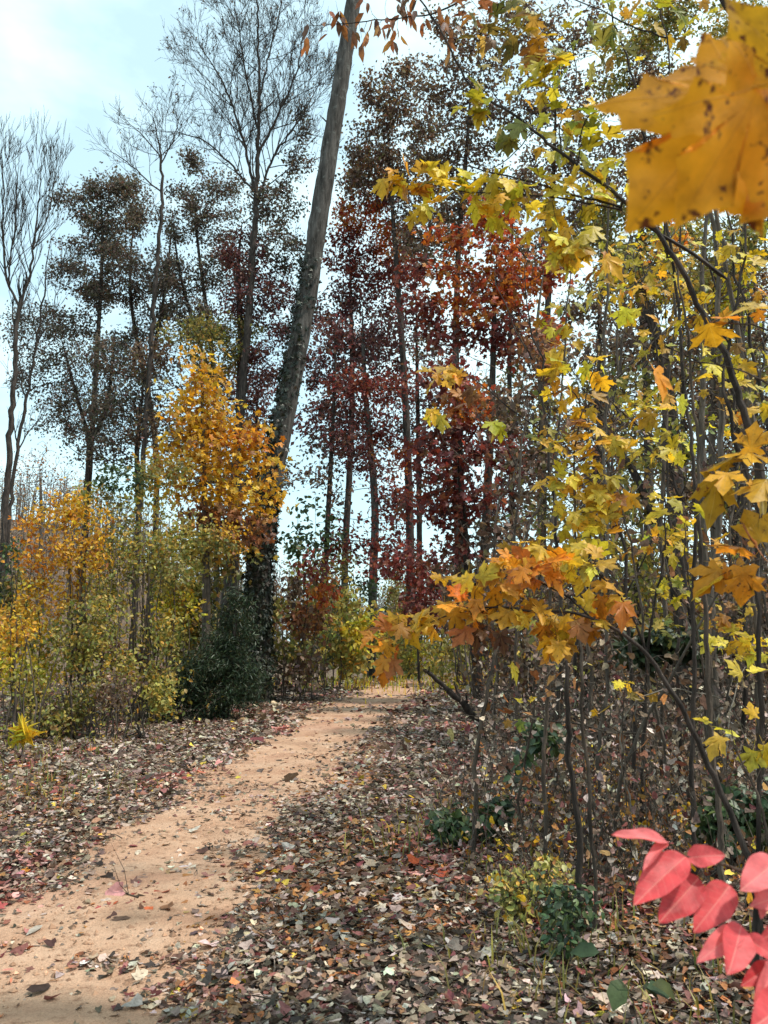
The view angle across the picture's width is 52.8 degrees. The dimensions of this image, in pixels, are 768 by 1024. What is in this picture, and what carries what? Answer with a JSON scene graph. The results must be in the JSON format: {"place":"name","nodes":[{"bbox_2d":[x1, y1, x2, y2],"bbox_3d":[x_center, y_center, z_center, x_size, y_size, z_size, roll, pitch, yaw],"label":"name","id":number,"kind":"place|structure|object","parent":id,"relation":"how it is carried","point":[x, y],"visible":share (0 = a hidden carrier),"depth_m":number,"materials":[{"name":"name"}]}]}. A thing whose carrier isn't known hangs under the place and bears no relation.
{"place":"outdoors","nodes":[
{"label":"outdoors","id":0,"kind":"place"},
{"bbox_2d":[0,679,444,1023],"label":"path","id":1,"kind":"structure","parent":0,"point":[36,1008],"depth_m":4.55,"materials":[{"name":"beige sand"}]},
{"bbox_2d":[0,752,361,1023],"bbox_3d":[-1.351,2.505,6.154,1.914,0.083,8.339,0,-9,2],"label":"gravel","id":2,"kind":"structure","parent":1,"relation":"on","point":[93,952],"depth_m":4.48,"materials":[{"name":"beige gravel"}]},
{"bbox_2d":[174,360,297,497],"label":"dark tree","id":3,"kind":"object","parent":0,"point":[251,403],"visible":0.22,"depth_m":46.32,"materials":[{"name":"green plant"}]},
{"bbox_2d":[0,519,767,1023],"bbox_3d":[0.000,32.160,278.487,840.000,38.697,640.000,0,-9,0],"label":"ground","id":4,"kind":"structure","parent":0,"point":[434,959],"depth_m":4.43,"materials":[{"name":"brown plant"}]},
{"bbox_2d":[0,537,55,675],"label":"green bush","id":5,"kind":"object","parent":4,"relation":"on","point":[7,588],"visible":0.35,"depth_m":25.85,"materials":[{"name":"brown plant"}]},
{"bbox_2d":[0,601,60,740],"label":"yellow bush","id":6,"kind":"object","parent":4,"relation":"on","point":[25,634],"visible":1,"depth_m":11.28,"materials":[{"name":"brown plant"}]},
{"bbox_2d":[0,109,78,616],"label":"bare tree","id":7,"kind":"object","parent":4,"relation":"on","point":[10,430],"visible":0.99,"depth_m":32.16,"materials":[{"name":"grey plant"}]},
{"bbox_2d":[1,200,88,672],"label":"bare tree","id":8,"kind":"object","parent":4,"relation":"on","point":[23,414],"visible":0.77,"depth_m":33.55,"materials":[{"name":"grey plant"}]},
{"bbox_2d":[0,476,151,729],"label":"yellow bush","id":9,"kind":"object","parent":4,"relation":"on","point":[86,632],"visible":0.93,"depth_m":13.36,"materials":[{"name":"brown plant"}]},
{"bbox_2d":[0,300,167,673],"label":"dark tree","id":10,"kind":"object","parent":4,"relation":"on","point":[64,407],"visible":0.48,"depth_m":39.33,"materials":[{"name":"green plant"}]},
{"bbox_2d":[10,160,160,666],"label":"dark tree","id":11,"kind":"object","parent":4,"relation":"on","point":[96,224],"visible":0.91,"depth_m":42.70,"materials":[{"name":"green plant"}]},
{"bbox_2d":[0,656,184,741],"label":"brown bush","id":12,"kind":"object","parent":4,"relation":"on","point":[58,716],"visible":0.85,"depth_m":11.85,"materials":[{"name":"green plant"}]},
{"bbox_2d":[78,168,188,672],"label":"dark tree","id":13,"kind":"object","parent":4,"relation":"on","point":[130,301],"visible":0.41,"depth_m":45.41,"materials":[{"name":"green plant"}]},
{"bbox_2d":[49,304,219,634],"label":"dark tree","id":14,"kind":"object","parent":4,"relation":"on","point":[96,404],"visible":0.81,"depth_m":36.09,"materials":[{"name":"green plant"}]},
{"bbox_2d":[65,445,203,722],"bbox_3d":[-4.750,1.375,14.392,2.668,5.393,1.783,0,-9,0],"label":"olive bush","id":15,"kind":"object","parent":4,"relation":"on","point":[129,552],"visible":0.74,"depth_m":14.44,"materials":[{"name":"green plant"}]},
{"bbox_2d":[75,77,201,674],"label":"bare tree","id":16,"kind":"object","parent":4,"relation":"on","point":[150,359],"visible":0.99,"depth_m":36.72,"materials":[{"name":"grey plant"}]},
{"bbox_2d":[118,509,252,718],"bbox_3d":[-4.049,2.012,15.395,2.824,4.190,1.547,0,-9,0],"label":"moss bush","id":17,"kind":"object","parent":4,"relation":"on","point":[216,539],"visible":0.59,"depth_m":15.47,"materials":[{"name":"green plant"}]},
{"bbox_2d":[139,139,250,645],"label":"dark tree","id":18,"kind":"object","parent":4,"relation":"on","point":[203,218],"visible":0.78,"depth_m":43.82,"materials":[{"name":"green plant"}]},
{"bbox_2d":[144,523,251,702],"bbox_3d":[-4.439,2.273,18.347,2.941,4.662,1.982,0,-9,0],"label":"olive bush","id":19,"kind":"object","parent":4,"relation":"on","point":[195,634],"visible":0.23,"depth_m":18.27,"materials":[{"name":"green plant"}]},
{"bbox_2d":[136,579,276,720],"bbox_3d":[-3.470,2.748,14.910,2.902,2.951,1.955,0,-9,0],"label":"cedar shrub","id":20,"kind":"object","parent":4,"relation":"on","point":[216,666],"visible":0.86,"depth_m":14.73,"materials":[{"name":"green plant"}]},
{"bbox_2d":[125,339,298,704],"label":"yellow tree","id":21,"kind":"object","parent":4,"relation":"on","point":[206,433],"visible":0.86,"depth_m":17.28,"materials":[{"name":"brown plant"}]},
{"bbox_2d":[121,0,353,675],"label":"bare tree","id":22,"kind":"object","parent":4,"relation":"on","point":[256,122],"visible":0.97,"depth_m":39.74,"materials":[{"name":"grey plant"}]},
{"bbox_2d":[169,87,328,669],"bbox_3d":[-6.670,-7.149,38.720,7.722,30.811,4.603,0,-9,0],"label":"dark tree","id":23,"kind":"object","parent":4,"relation":"on","point":[228,255],"visible":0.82,"depth_m":38.95,"materials":[{"name":"brown plant"}]},
{"bbox_2d":[238,595,329,699],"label":"brown bush","id":24,"kind":"object","parent":4,"relation":"on","point":[297,656],"visible":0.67,"depth_m":19.08,"materials":[{"name":"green plant"}]},
{"bbox_2d":[230,0,359,703],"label":"leaning tree","id":25,"kind":"object","parent":4,"relation":"on","point":[282,417],"visible":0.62,"depth_m":19.72,"materials":[{"name":"grey plant"}]},
{"bbox_2d":[269,538,344,699],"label":"red bush","id":26,"kind":"object","parent":4,"relation":"on","point":[301,613],"visible":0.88,"depth_m":19.78,"materials":[{"name":"brown plant"}]},
{"bbox_2d":[278,490,355,678],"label":"green bush","id":27,"kind":"object","parent":4,"relation":"on","point":[294,546],"visible":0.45,"depth_m":29.95,"materials":[{"name":"brown plant"}]},
{"bbox_2d":[282,572,386,689],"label":"moss bush","id":28,"kind":"object","parent":4,"relation":"on","point":[358,662],"visible":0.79,"depth_m":23.55,"materials":[{"name":"green plant"}]},
{"bbox_2d":[291,535,380,678],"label":"green bush","id":29,"kind":"object","parent":4,"relation":"on","point":[342,571],"visible":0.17,"depth_m":32.05,"materials":[{"name":"brown plant"}]},
{"bbox_2d":[286,304,432,679],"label":"maroon tree","id":30,"kind":"object","parent":4,"relation":"on","point":[338,336],"visible":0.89,"depth_m":30.77,"materials":[{"name":"red plant"}]},
{"bbox_2d":[296,140,428,677],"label":"maroon tree","id":31,"kind":"object","parent":4,"relation":"on","point":[351,269],"visible":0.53,"depth_m":40.20,"materials":[{"name":"red plant"}]},
{"bbox_2d":[0,445,728,668],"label":"woods","id":32,"kind":"object","parent":4,"relation":"on","point":[21,513],"depth_m":166.45,"materials":[{"name":"plant"}]},
{"bbox_2d":[316,303,425,677],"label":"maroon tree","id":33,"kind":"object","parent":4,"relation":"on","point":[368,427],"visible":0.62,"depth_m":35.02,"materials":[{"name":"red plant"}]},
{"bbox_2d":[0,717,752,1023],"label":"twig litter","id":34,"kind":"object","parent":4,"relation":"on","point":[648,1001],"visible":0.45,"depth_m":3.81,"materials":[{"name":"brown plant"}]},
{"bbox_2d":[0,666,754,1023],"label":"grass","id":35,"kind":"structure","parent":4,"relation":"on","point":[514,924],"depth_m":3.86,"materials":[{"name":"brown plant"}]},
{"bbox_2d":[0,660,767,1023],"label":"fallen leaves","id":36,"kind":"object","parent":4,"relation":"on","point":[424,876],"depth_m":4.70,"materials":[{"name":"brown plant"}]},
{"bbox_2d":[0,543,767,944],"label":"undergrowth","id":37,"kind":"object","parent":4,"relation":"on","point":[672,799],"depth_m":5.50,"materials":[{"name":"plant"}]},
{"bbox_2d":[334,49,460,675],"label":"brown tree","id":38,"kind":"object","parent":4,"relation":"on","point":[386,126],"visible":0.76,"depth_m":39.16,"materials":[{"name":"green plant"}]},
{"bbox_2d":[357,533,457,682],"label":"maroon shrub","id":39,"kind":"object","parent":4,"relation":"on","point":[396,564],"visible":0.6,"depth_m":26.83,"materials":[{"name":"red plant"}]},
{"bbox_2d":[370,631,448,678],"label":"moss bush","id":40,"kind":"object","parent":4,"relation":"on","point":[407,663],"visible":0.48,"depth_m":32.01,"materials":[{"name":"green plant"}]},
{"bbox_2d":[376,237,463,678],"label":"tree","id":41,"kind":"object","parent":4,"relation":"on","point":[417,399],"visible":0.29,"depth_m":51.66,"materials":[{"name":"red plant"}]},
{"bbox_2d":[399,562,465,678],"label":"maroon bush","id":42,"kind":"object","parent":4,"relation":"on","point":[417,607],"visible":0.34,"depth_m":25.61,"materials":[{"name":"brown plant"}]},
{"bbox_2d":[413,628,494,689],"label":"moss bush","id":43,"kind":"object","parent":4,"relation":"on","point":[441,671],"visible":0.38,"depth_m":23.49,"materials":[{"name":"green plant"}]},
{"bbox_2d":[390,0,526,677],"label":"brown tree","id":44,"kind":"object","parent":4,"relation":"on","point":[467,122],"visible":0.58,"depth_m":36.18,"materials":[{"name":"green plant"}]},
{"bbox_2d":[374,349,554,700],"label":"maroon tree","id":45,"kind":"object","parent":4,"relation":"on","point":[459,497],"visible":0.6,"depth_m":19.22,"materials":[{"name":"red plant"}]},
{"bbox_2d":[391,196,578,691],"bbox_3d":[2.934,-2.192,21.581,5.576,14.341,2.896,0,-9,0],"label":"red tree","id":46,"kind":"object","parent":4,"relation":"on","point":[508,290],"visible":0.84,"depth_m":22.13,"materials":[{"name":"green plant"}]},
{"bbox_2d":[414,349,558,739],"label":"forked sapling tree","id":47,"kind":"object","parent":4,"relation":"on","point":[492,624],"visible":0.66,"depth_m":11.19,"materials":[{"name":"brown plant"}]},
{"bbox_2d":[424,720,566,849],"bbox_3d":[0.841,2.039,5.754,1.089,0.951,0.481,0,-9,0],"label":"green plant","id":48,"kind":"object","parent":4,"relation":"on","point":[458,819],"visible":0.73,"depth_m":5.69,"materials":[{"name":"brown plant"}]},
{"bbox_2d":[379,352,611,860],"bbox_3d":[0.821,0.534,5.931,1.772,4.049,1.181,1,-9,-6],"label":"thin sapling tree","id":49,"kind":"object","parent":4,"relation":"on","point":[450,732],"visible":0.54,"depth_m":5.56,"materials":[{"name":"brown plant"}]},
{"bbox_2d":[443,534,558,726],"bbox_3d":[2.087,1.925,12.411,2.005,3.149,1.159,-4,-10,23],"label":"brown bush","id":50,"kind":"object","parent":4,"relation":"on","point":[466,673],"visible":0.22,"depth_m":12.25,"materials":[{"name":"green plant"}]},
{"bbox_2d":[301,0,726,66],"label":"hanging twig tree","id":51,"kind":"object","parent":4,"relation":"on","point":[410,17],"visible":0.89,"depth_m":4.76,"materials":[{"name":"orange plant"}]},
{"bbox_2d":[461,159,584,641],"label":"tree","id":52,"kind":"object","parent":4,"relation":"on","point":[508,378],"visible":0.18,"depth_m":50.08,"materials":[{"name":"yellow plant"}]},
{"bbox_2d":[477,851,574,923],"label":"green plant","id":53,"kind":"object","parent":4,"relation":"on","point":[501,888],"visible":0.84,"depth_m":4.10,"materials":[{"name":"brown plant"}]},
{"bbox_2d":[475,270,593,701],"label":"understory tree","id":54,"kind":"object","parent":4,"relation":"on","point":[538,452],"visible":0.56,"depth_m":16.44,"materials":[{"name":"brown plant"}]},
{"bbox_2d":[469,323,600,751],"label":"forked sapling tree","id":55,"kind":"object","parent":4,"relation":"on","point":[517,603],"visible":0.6,"depth_m":9.14,"materials":[{"name":"brown plant"}]},
{"bbox_2d":[479,588,609,860],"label":"thin sapling tree","id":56,"kind":"object","parent":4,"relation":"on","point":[536,676],"visible":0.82,"depth_m":4.98,"materials":[{"name":"brown plant"}]},
{"bbox_2d":[480,0,626,577],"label":"brown tree","id":57,"kind":"object","parent":4,"relation":"on","point":[546,109],"visible":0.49,"depth_m":35.26,"materials":[{"name":"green plant"}]},
{"bbox_2d":[509,261,597,854],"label":"maple sapling tree","id":58,"kind":"object","parent":4,"relation":"on","point":[564,333],"visible":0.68,"depth_m":5.40,"materials":[{"name":"yellow plant"}]},
{"bbox_2d":[453,220,654,792],"bbox_3d":[1.589,-0.366,7.583,2.100,6.154,0.987,-4,-10,21],"label":"forked sapling tree","id":59,"kind":"object","parent":4,"relation":"on","point":[556,540],"visible":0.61,"depth_m":7.76,"materials":[{"name":"brown plant"}]},
{"bbox_2d":[529,625,583,936],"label":"broken sapling tree","id":60,"kind":"object","parent":4,"relation":"on","point":[579,860],"visible":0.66,"depth_m":3.85,"materials":[{"name":"brown plant"}]},
{"bbox_2d":[485,549,628,727],"bbox_3d":[2.522,1.677,10.830,2.314,2.966,1.187,0,-9,0],"label":"brown bush","id":61,"kind":"object","parent":4,"relation":"on","point":[528,649],"visible":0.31,"depth_m":10.76,"materials":[{"name":"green plant"}]},
{"bbox_2d":[358,531,759,989],"bbox_3d":[0.649,1.028,2.988,1.505,1.901,0.422,0,-9,0],"label":"maple sapling tree","id":62,"kind":"object","parent":4,"relation":"on","point":[558,645],"visible":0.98,"depth_m":3.04,"materials":[{"name":"orange plant"}]},
{"bbox_2d":[415,310,708,927],"bbox_3d":[0.980,0.495,4.081,1.617,3.331,0.459,0,-9,0],"label":"maple sapling tree","id":63,"kind":"object","parent":4,"relation":"on","point":[595,497],"visible":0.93,"depth_m":4.18,"materials":[{"name":"yellow plant"}]},
{"bbox_2d":[525,871,604,967],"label":"green plant","id":64,"kind":"object","parent":4,"relation":"on","point":[566,914],"visible":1,"depth_m":3.57,"materials":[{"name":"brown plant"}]},
{"bbox_2d":[369,0,767,513],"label":"maple sapling tree","id":65,"kind":"object","parent":4,"relation":"on","point":[564,246],"visible":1,"depth_m":3.16,"materials":[{"name":"yellow plant"}]},
{"bbox_2d":[502,672,657,871],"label":"maple sapling tree","id":66,"kind":"object","parent":4,"relation":"on","point":[619,684],"visible":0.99,"depth_m":4.86,"materials":[{"name":"brown plant"}]},
{"bbox_2d":[545,320,659,707],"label":"understory tree","id":67,"kind":"object","parent":4,"relation":"on","point":[586,359],"visible":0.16,"depth_m":14.32,"materials":[{"name":"yellow plant"}]},
{"bbox_2d":[582,138,624,842],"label":"slender sapling tree","id":68,"kind":"object","parent":4,"relation":"on","point":[601,245],"visible":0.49,"depth_m":5.81,"materials":[{"name":"brown plant"}]},
{"bbox_2d":[474,0,740,875],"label":"maple sapling tree","id":69,"kind":"object","parent":4,"relation":"on","point":[724,253],"visible":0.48,"depth_m":4.99,"materials":[{"name":"yellow plant"}]},
{"bbox_2d":[551,174,665,648],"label":"tree","id":70,"kind":"object","parent":4,"relation":"on","point":[595,306],"visible":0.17,"depth_m":48.21,"materials":[{"name":"yellow plant"}]},
{"bbox_2d":[517,231,711,760],"bbox_3d":[2.711,-0.596,8.717,2.578,6.801,0.832,1,-9,-6],"label":"forked sapling tree","id":71,"kind":"object","parent":4,"relation":"on","point":[590,694],"visible":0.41,"depth_m":8.75,"materials":[{"name":"brown plant"}]},
{"bbox_2d":[570,942,676,1023],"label":"green leaf plant","id":72,"kind":"object","parent":4,"relation":"on","point":[617,991],"visible":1,"depth_m":2.68,"materials":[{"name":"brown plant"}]},
{"bbox_2d":[556,307,691,799],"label":"forked sapling tree","id":73,"kind":"object","parent":4,"relation":"on","point":[626,591],"visible":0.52,"depth_m":6.63,"materials":[{"name":"brown plant"}]},
{"bbox_2d":[486,482,767,847],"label":"thin sapling tree","id":74,"kind":"object","parent":4,"relation":"on","point":[662,696],"visible":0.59,"depth_m":5.12,"materials":[{"name":"brown plant"}]},
{"bbox_2d":[570,419,690,831],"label":"thin sapling tree","id":75,"kind":"object","parent":4,"relation":"on","point":[644,543],"visible":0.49,"depth_m":5.34,"materials":[{"name":"brown plant"}]},
{"bbox_2d":[570,0,722,605],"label":"brown tree","id":76,"kind":"object","parent":4,"relation":"on","point":[649,48],"visible":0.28,"depth_m":33.01,"materials":[{"name":"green plant"}]},
{"bbox_2d":[586,224,711,805],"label":"maple sapling tree","id":77,"kind":"object","parent":4,"relation":"on","point":[662,272],"visible":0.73,"depth_m":6.55,"materials":[{"name":"yellow plant"}]},
{"bbox_2d":[571,213,733,700],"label":"understory tree","id":78,"kind":"object","parent":4,"relation":"on","point":[646,323],"visible":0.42,"depth_m":12.57,"materials":[{"name":"yellow plant"}]},
{"bbox_2d":[572,136,737,776],"bbox_3d":[2.648,-0.716,7.569,1.876,6.546,1.048,0,-9,0],"label":"forked sapling tree","id":79,"kind":"object","parent":4,"relation":"on","point":[665,613],"visible":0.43,"depth_m":7.63,"materials":[{"name":"brown plant"}]},
{"bbox_2d":[592,531,721,712],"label":"understory tree","id":80,"kind":"object","parent":4,"relation":"on","point":[644,592],"visible":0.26,"depth_m":9.90,"materials":[{"name":"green plant"}]},
{"bbox_2d":[610,428,706,844],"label":"maple sapling tree","id":81,"kind":"object","parent":4,"relation":"on","point":[673,561],"visible":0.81,"depth_m":5.58,"materials":[{"name":"yellow plant"}]},
{"bbox_2d":[591,387,735,735],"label":"understory tree","id":82,"kind":"object","parent":4,"relation":"on","point":[637,481],"visible":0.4,"depth_m":9.64,"materials":[{"name":"yellow plant"}]},
{"bbox_2d":[610,620,730,774],"bbox_3d":[2.517,1.686,6.791,1.004,1.524,0.669,0,-9,0],"label":"green plant","id":83,"kind":"object","parent":4,"relation":"on","point":[659,646],"visible":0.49,"depth_m":6.75,"materials":[{"name":"brown plant"}]},
{"bbox_2d":[602,229,759,737],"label":"forked sapling tree","id":84,"kind":"object","parent":4,"relation":"on","point":[673,474],"visible":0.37,"depth_m":8.63,"materials":[{"name":"brown plant"}]},
{"bbox_2d":[608,250,767,960],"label":"maple sapling tree","id":85,"kind":"object","parent":4,"relation":"on","point":[627,316],"visible":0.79,"depth_m":3.83,"materials":[{"name":"yellow plant"}]},
{"bbox_2d":[612,828,767,1023],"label":"red leaved vine","id":86,"kind":"object","parent":4,"relation":"on","point":[674,883],"visible":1,"depth_m":1.11,"materials":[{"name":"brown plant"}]},
{"bbox_2d":[628,251,753,546],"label":"tree","id":87,"kind":"object","parent":4,"relation":"on","point":[686,428],"visible":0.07,"depth_m":45.29,"materials":[{"name":"yellow plant"}]},
{"bbox_2d":[622,368,767,739],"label":"forked sapling tree","id":88,"kind":"object","parent":4,"relation":"on","point":[731,518],"visible":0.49,"depth_m":6.00,"materials":[{"name":"brown plant"}]},
{"bbox_2d":[629,445,763,747],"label":"thin sapling tree","id":89,"kind":"object","parent":4,"relation":"on","point":[705,465],"visible":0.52,"depth_m":5.49,"materials":[{"name":"brown plant"}]},
{"bbox_2d":[628,225,767,766],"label":"forked sapling tree","id":90,"kind":"object","parent":4,"relation":"on","point":[744,703],"visible":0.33,"depth_m":7.09,"materials":[{"name":"brown plant"}]},
{"bbox_2d":[638,209,767,696],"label":"understory tree","id":91,"kind":"object","parent":4,"relation":"on","point":[725,303],"visible":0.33,"depth_m":11.55,"materials":[{"name":"yellow plant"}]},
{"bbox_2d":[681,211,724,803],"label":"slender sapling tree","id":92,"kind":"object","parent":4,"relation":"on","point":[719,519],"visible":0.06,"depth_m":5.34,"materials":[{"name":"brown plant"}]},
{"bbox_2d":[643,214,767,781],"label":"pale sapling tree","id":93,"kind":"object","parent":4,"relation":"on","point":[702,412],"visible":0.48,"depth_m":6.44,"materials":[{"name":"grey plant"}]},
{"bbox_2d":[647,301,767,607],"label":"maple sapling tree","id":94,"kind":"object","parent":4,"relation":"on","point":[741,580],"visible":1,"depth_m":1.99,"materials":[{"name":"yellow plant"}]},
{"bbox_2d":[649,353,767,620],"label":"understory tree","id":95,"kind":"object","parent":4,"relation":"on","point":[733,531],"visible":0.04,"depth_m":13.22,"materials":[{"name":"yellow plant"}]},
{"bbox_2d":[653,211,767,523],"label":"forked sapling tree","id":96,"kind":"object","parent":4,"relation":"on","point":[753,356],"visible":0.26,"depth_m":6.75,"materials":[{"name":"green plant"}]},
{"bbox_2d":[669,0,767,564],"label":"brown tree","id":97,"kind":"object","parent":4,"relation":"on","point":[717,28],"visible":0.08,"depth_m":28.87,"materials":[{"name":"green plant"}]},
{"bbox_2d":[682,773,767,857],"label":"green plant","id":98,"kind":"object","parent":4,"relation":"on","point":[710,815],"visible":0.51,"depth_m":4.51,"materials":[{"name":"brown plant"}]},
{"bbox_2d":[692,659,767,844],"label":"maple sapling tree","id":99,"kind":"object","parent":4,"relation":"on","point":[752,758],"visible":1,"depth_m":3.29,"materials":[{"name":"yellow plant"}]},
{"bbox_2d":[699,209,765,793],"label":"slender sapling tree","id":100,"kind":"object","parent":4,"relation":"on","point":[732,304],"visible":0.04,"depth_m":5.53,"materials":[{"name":"brown plant"}]},
{"bbox_2d":[698,220,767,794],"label":"maple sapling tree","id":101,"kind":"object","parent":4,"relation":"on","point":[743,644],"visible":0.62,"depth_m":5.07,"materials":[{"name":"yellow plant"}]},
{"bbox_2d":[702,222,767,960],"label":"slender sapling tree","id":102,"kind":"object","parent":4,"relation":"on","point":[725,313],"visible":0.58,"depth_m":3.56,"materials":[{"name":"brown plant"}]},
{"bbox_2d":[0,0,767,641],"label":"sky","id":103,"kind":"structure","parent":0,"point":[71,59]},
{"bbox_2d":[589,0,767,237],"bbox_3d":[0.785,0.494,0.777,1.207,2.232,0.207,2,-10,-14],"label":"maple leaf","id":104,"kind":"object","parent":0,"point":[706,118],"visible":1,"depth_m":0.73,"materials":[{"name":"yellow plant"}]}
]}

